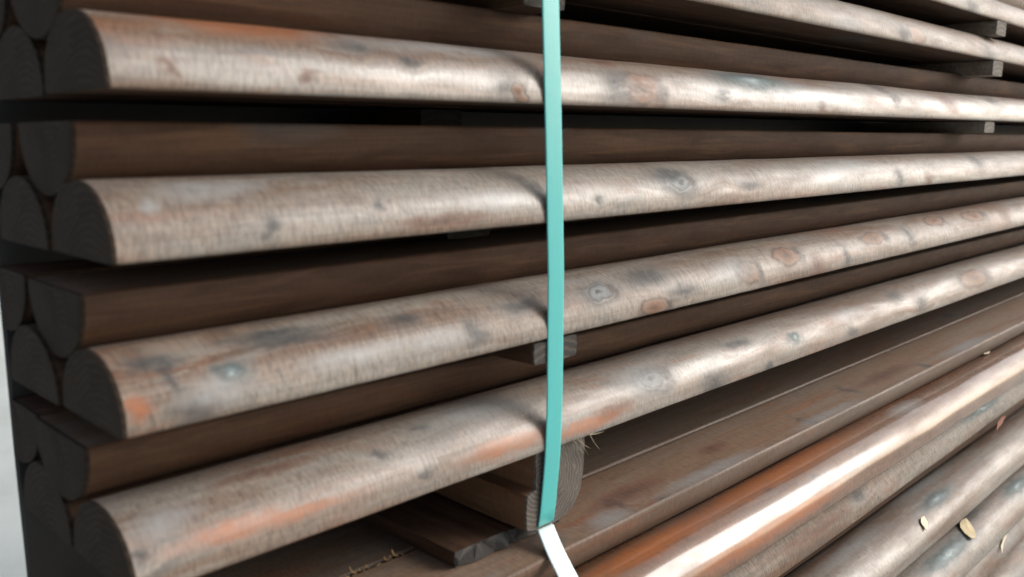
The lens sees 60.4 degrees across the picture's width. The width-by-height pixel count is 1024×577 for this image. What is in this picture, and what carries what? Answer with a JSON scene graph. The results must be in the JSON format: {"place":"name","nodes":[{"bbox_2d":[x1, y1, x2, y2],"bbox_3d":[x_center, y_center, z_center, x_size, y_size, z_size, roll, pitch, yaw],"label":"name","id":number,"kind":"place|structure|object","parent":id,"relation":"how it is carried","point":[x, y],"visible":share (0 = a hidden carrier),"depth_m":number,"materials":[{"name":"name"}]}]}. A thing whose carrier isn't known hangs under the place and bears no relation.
{"place":"outdoors","nodes":[
{"label":"outdoors","id":0,"kind":"place"},
{"bbox_2d":[0,310,26,576],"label":"ground","id":1,"kind":"structure","parent":0,"point":[12,559],"depth_m":2.67,"materials":[{"name":"concrete"}]},
{"bbox_2d":[0,101,1023,576],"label":"cover sheet","id":2,"kind":"object","parent":1,"relation":"on","point":[48,551],"visible":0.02,"depth_m":0.71,"materials":[{"name":"black plastic"}]},
{"bbox_2d":[989,538,1023,576],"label":"half round board","id":3,"kind":"object","parent":1,"relation":"on","point":[1011,564],"visible":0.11,"depth_m":1.68,"materials":[{"name":"brown wood"}]},
{"bbox_2d":[965,517,1023,576],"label":"half round board","id":4,"kind":"object","parent":3,"relation":"on","point":[988,564],"visible":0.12,"depth_m":1.59,"materials":[{"name":"brown wood"}]},
{"bbox_2d":[1000,534,1006,553],"bbox_3d":[0.896,0.465,1.606,0.070,0.005,0.006,-29,-10,-49],"label":"straw scrap","id":5,"kind":"object","parent":4,"relation":"on","point":[1002,543],"visible":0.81,"depth_m":1.61,"materials":[{"name":"beige plant"}]},
{"bbox_3d":[1.262,0.354,2.107,0.096,0.048,4.283,9,13,44],"label":"half round board","id":6,"kind":"object","parent":4,"relation":"on","visible":0},
{"bbox_2d":[896,465,1023,576],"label":"half round board","id":7,"kind":"object","parent":6,"relation":"on","point":[995,516],"visible":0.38,"depth_m":1.45,"materials":[{"name":"brown wood"}]},
{"bbox_2d":[959,518,975,537],"bbox_3d":[0.752,0.395,1.451,0.025,0.004,0.056,22,25,10],"label":"wood chip","id":8,"kind":"object","parent":7,"relation":"on","point":[967,528],"visible":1,"depth_m":1.45,"materials":[{"name":"beige wood"}]},
{"bbox_3d":[1.275,0.278,2.081,0.096,0.047,4.283,9,13,44],"label":"half round board","id":9,"kind":"object","parent":7,"relation":"on","visible":0},
{"bbox_2d":[785,406,1023,576],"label":"half round board","id":10,"kind":"object","parent":9,"relation":"on","point":[893,537],"visible":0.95,"depth_m":1.35,"materials":[{"name":"brown wood"}]},
{"bbox_2d":[779,399,1023,576],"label":"half round board","id":11,"kind":"object","parent":10,"relation":"on","point":[993,423],"visible":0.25,"depth_m":1.43,"materials":[{"name":"brown wood"}]},
{"bbox_2d":[722,380,1023,576],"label":"half round board","id":12,"kind":"object","parent":11,"relation":"on","point":[781,556],"visible":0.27,"depth_m":1.24,"materials":[{"name":"brown wood"}]},
{"bbox_2d":[996,416,1005,430],"bbox_3d":[0.899,0.247,1.619,0.004,0.014,0.050,9,25,44],"label":"wood chip","id":13,"kind":"object","parent":12,"relation":"on","point":[1000,421],"visible":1,"depth_m":1.62,"materials":[{"name":"brown wood"}]},
{"bbox_3d":[1.233,0.114,2.096,0.097,0.047,4.283,9,13,44],"label":"half round board","id":14,"kind":"object","parent":12,"relation":"on","visible":0},
{"bbox_2d":[557,332,1023,576],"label":"half round board","id":15,"kind":"object","parent":14,"relation":"on","point":[726,531],"visible":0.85,"depth_m":1.05,"materials":[{"name":"brown wood"}]},
{"bbox_2d":[352,294,1023,576],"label":"half round board","id":16,"kind":"object","parent":15,"relation":"on","point":[612,507],"visible":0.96,"depth_m":1.03,"materials":[{"name":"brown wood"}]},
{"bbox_3d":[1.220,0.066,2.099,0.096,0.047,4.283,9,13,44],"label":"half round board","id":17,"kind":"object","parent":14,"relation":"on","visible":0},
{"bbox_2d":[199,277,1023,576],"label":"half round board","id":18,"kind":"object","parent":17,"relation":"on","point":[356,545],"visible":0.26,"depth_m":1.13,"materials":[{"name":"brown wood"}]},
{"bbox_2d":[359,491,558,566],"bbox_3d":[-0.071,0.211,0.861,0.207,0.014,0.134,9,13,44],"label":"wooden plank","id":19,"kind":"object","parent":18,"relation":"on","point":[447,530],"visible":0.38,"depth_m":0.80,"materials":[{"name":"brown wood"}]},
{"bbox_2d":[433,437,584,530],"bbox_3d":[-0.038,0.164,0.875,0.223,0.074,0.079,9,13,44],"label":"bearer block","id":20,"kind":"object","parent":19,"relation":"on","point":[510,493],"depth_m":0.80,"materials":[{"name":"brown wood"}]},
{"bbox_2d":[24,243,1023,545],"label":"half round board","id":21,"kind":"object","parent":20,"relation":"on","point":[48,505],"visible":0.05,"depth_m":0.64,"materials":[{"name":"brown wood"}]},
{"bbox_2d":[11,394,68,462],"bbox_3d":[1.153,-0.140,2.142,0.058,0.048,4.283,9,13,44],"label":"half round board","id":22,"kind":"object","parent":21,"relation":"on","point":[26,410],"visible":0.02,"depth_m":0.64,"materials":[{"name":"brown wood"}]},
{"bbox_2d":[34,225,1023,499],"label":"half round board","id":23,"kind":"object","parent":21,"relation":"on","point":[82,457],"visible":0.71,"depth_m":0.72,"materials":[{"name":"brown wood"}]},
{"bbox_2d":[11,323,68,404],"bbox_3d":[1.175,-0.211,2.104,0.097,0.048,4.283,9,14,44],"label":"half round board","id":24,"kind":"object","parent":23,"relation":"on","point":[38,365],"visible":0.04,"depth_m":0.59,"materials":[{"name":"brown wood"}]},
{"bbox_2d":[0,193,842,330],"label":"half round board","id":25,"kind":"object","parent":24,"relation":"on","point":[17,309],"visible":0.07,"depth_m":0.64,"materials":[{"name":"brown wood"}]},
{"bbox_2d":[417,228,489,238],"bbox_3d":[-0.083,-0.064,0.857,0.122,0.020,0.056,9,13,44],"label":"spacer stick","id":26,"kind":"object","parent":25,"relation":"on","point":[465,234],"visible":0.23,"depth_m":0.81,"materials":[{"name":"brown wood"}]},
{"bbox_2d":[52,150,1023,264],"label":"half round board","id":27,"kind":"object","parent":26,"relation":"on","point":[118,221],"visible":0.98,"depth_m":0.65,"materials":[{"name":"brown wood"}]},
{"bbox_2d":[18,121,1023,195],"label":"half round board","id":28,"kind":"object","parent":27,"relation":"on","point":[57,155],"visible":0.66,"depth_m":0.68,"materials":[{"name":"brown wood"}]},
{"bbox_2d":[0,25,1023,125],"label":"half round board","id":29,"kind":"object","parent":28,"relation":"on","point":[22,59],"visible":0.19,"depth_m":0.61,"materials":[{"name":"brown wood"}]},
{"bbox_2d":[0,0,19,39],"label":"half round board","id":30,"kind":"object","parent":29,"relation":"on","point":[8,18],"visible":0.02,"depth_m":0.58,"materials":[{"name":"brown wood"}]},
{"bbox_2d":[11,0,1023,99],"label":"half round board","id":31,"kind":"object","parent":29,"relation":"on","point":[429,21],"visible":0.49,"depth_m":0.76,"materials":[{"name":"brown wood"}]},
{"bbox_2d":[430,0,564,14],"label":"spacer stick","id":32,"kind":"object","parent":31,"relation":"on","point":[531,7],"visible":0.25,"depth_m":0.74,"materials":[{"name":"brown wood"}]},
{"bbox_2d":[533,2,1023,82],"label":"half round board","id":33,"kind":"object","parent":31,"relation":"on","point":[590,14],"visible":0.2,"depth_m":1.13,"materials":[{"name":"brown wood"}]},
{"bbox_2d":[839,0,1023,46],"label":"half round board","id":34,"kind":"object","parent":33,"relation":"on","point":[908,17],"visible":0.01,"depth_m":1.43,"materials":[{"name":"brown wood"}]},
{"bbox_2d":[901,60,1002,77],"bbox_3d":[0.758,-0.392,1.593,0.222,0.026,0.053,9,13,44],"label":"spacer stick","id":35,"kind":"object","parent":31,"relation":"on","point":[980,69],"visible":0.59,"depth_m":1.53,"materials":[{"name":"brown wood"}]},
{"bbox_2d":[565,0,1023,77],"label":"half round board","id":36,"kind":"object","parent":35,"relation":"on","point":[838,23],"visible":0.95,"depth_m":1.12,"materials":[{"name":"brown wood"}]},
{"bbox_2d":[939,20,1006,37],"bbox_3d":[0.758,-0.457,1.581,0.222,0.024,0.053,9,13,44],"label":"spacer stick","id":37,"kind":"object","parent":36,"relation":"on","point":[991,29],"visible":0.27,"depth_m":1.51,"materials":[{"name":"brown wood"}]},
{"bbox_2d":[844,0,1023,45],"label":"half round board","id":38,"kind":"object","parent":37,"relation":"on","point":[943,12],"visible":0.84,"depth_m":1.43,"materials":[{"name":"brown wood"}]},
{"bbox_2d":[996,0,1023,9],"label":"half round board","id":39,"kind":"object","parent":38,"relation":"on","point":[1018,3],"visible":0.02,"depth_m":1.71,"materials":[{"name":"brown wood"}]},
{"bbox_2d":[28,175,1023,357],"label":"half round board","id":40,"kind":"object","parent":24,"relation":"on","point":[74,312],"visible":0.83,"depth_m":0.71,"materials":[{"name":"brown wood"}]},
{"bbox_2d":[0,175,56,249],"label":"half round board","id":41,"kind":"object","parent":40,"relation":"on","point":[26,208],"visible":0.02,"depth_m":0.58,"materials":[{"name":"brown wood"}]},
{"bbox_2d":[0,123,28,189],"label":"half round board","id":42,"kind":"object","parent":41,"relation":"on","point":[12,163],"visible":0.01,"depth_m":0.60,"materials":[{"name":"brown wood"}]},
{"bbox_2d":[357,109,461,125],"bbox_3d":[-0.100,-0.161,0.838,0.102,0.016,0.050,9,13,44],"label":"spacer stick","id":43,"kind":"object","parent":42,"relation":"on","point":[426,117],"visible":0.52,"depth_m":0.81,"materials":[{"name":"brown wood"}]},
{"bbox_2d":[863,121,994,132],"bbox_3d":[0.755,-0.295,1.613,0.222,0.020,0.053,9,13,44],"label":"spacer stick","id":44,"kind":"object","parent":42,"relation":"on","point":[952,127],"visible":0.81,"depth_m":1.58,"materials":[{"name":"brown wood"}]},
{"bbox_2d":[44,8,1023,123],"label":"half round board","id":45,"kind":"object","parent":44,"relation":"on","point":[94,52],"visible":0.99,"depth_m":0.63,"materials":[{"name":"brown wood"}]},
{"bbox_2d":[486,333,576,364],"bbox_3d":[-0.041,0.041,0.847,0.222,0.020,0.058,9,13,44],"label":"spacer stick","id":46,"kind":"object","parent":23,"relation":"on","point":[533,353],"visible":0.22,"depth_m":0.76,"materials":[{"name":"brown wood"}]},
{"bbox_2d":[63,197,1023,439],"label":"half round board","id":47,"kind":"object","parent":46,"relation":"on","point":[129,389],"visible":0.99,"depth_m":0.67,"materials":[{"name":"brown wood"}]},
{"bbox_2d":[74,245,1023,576],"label":"half round board","id":48,"kind":"object","parent":20,"relation":"on","point":[204,521],"visible":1,"depth_m":0.70,"materials":[{"name":"brown wood"}]},
{"bbox_2d":[537,0,563,527],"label":"packing strap","id":49,"kind":"object","parent":20,"relation":"attached to","point":[553,133],"visible":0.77,"depth_m":0.75,"materials":[{"name":"teal plastic"}]},
{"bbox_2d":[536,523,577,576],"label":"strap tail","id":50,"kind":"object","parent":49,"relation":"hanging from","point":[556,554],"visible":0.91,"depth_m":0.77},
{"bbox_2d":[920,516,927,529],"bbox_3d":[0.614,0.349,1.311,0.010,0.012,0.025,4,11,23],"label":"wood chip","id":51,"kind":"object","parent":10,"relation":"on","point":[923,521],"visible":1,"depth_m":1.31,"materials":[{"name":"beige wood"}]}
]}

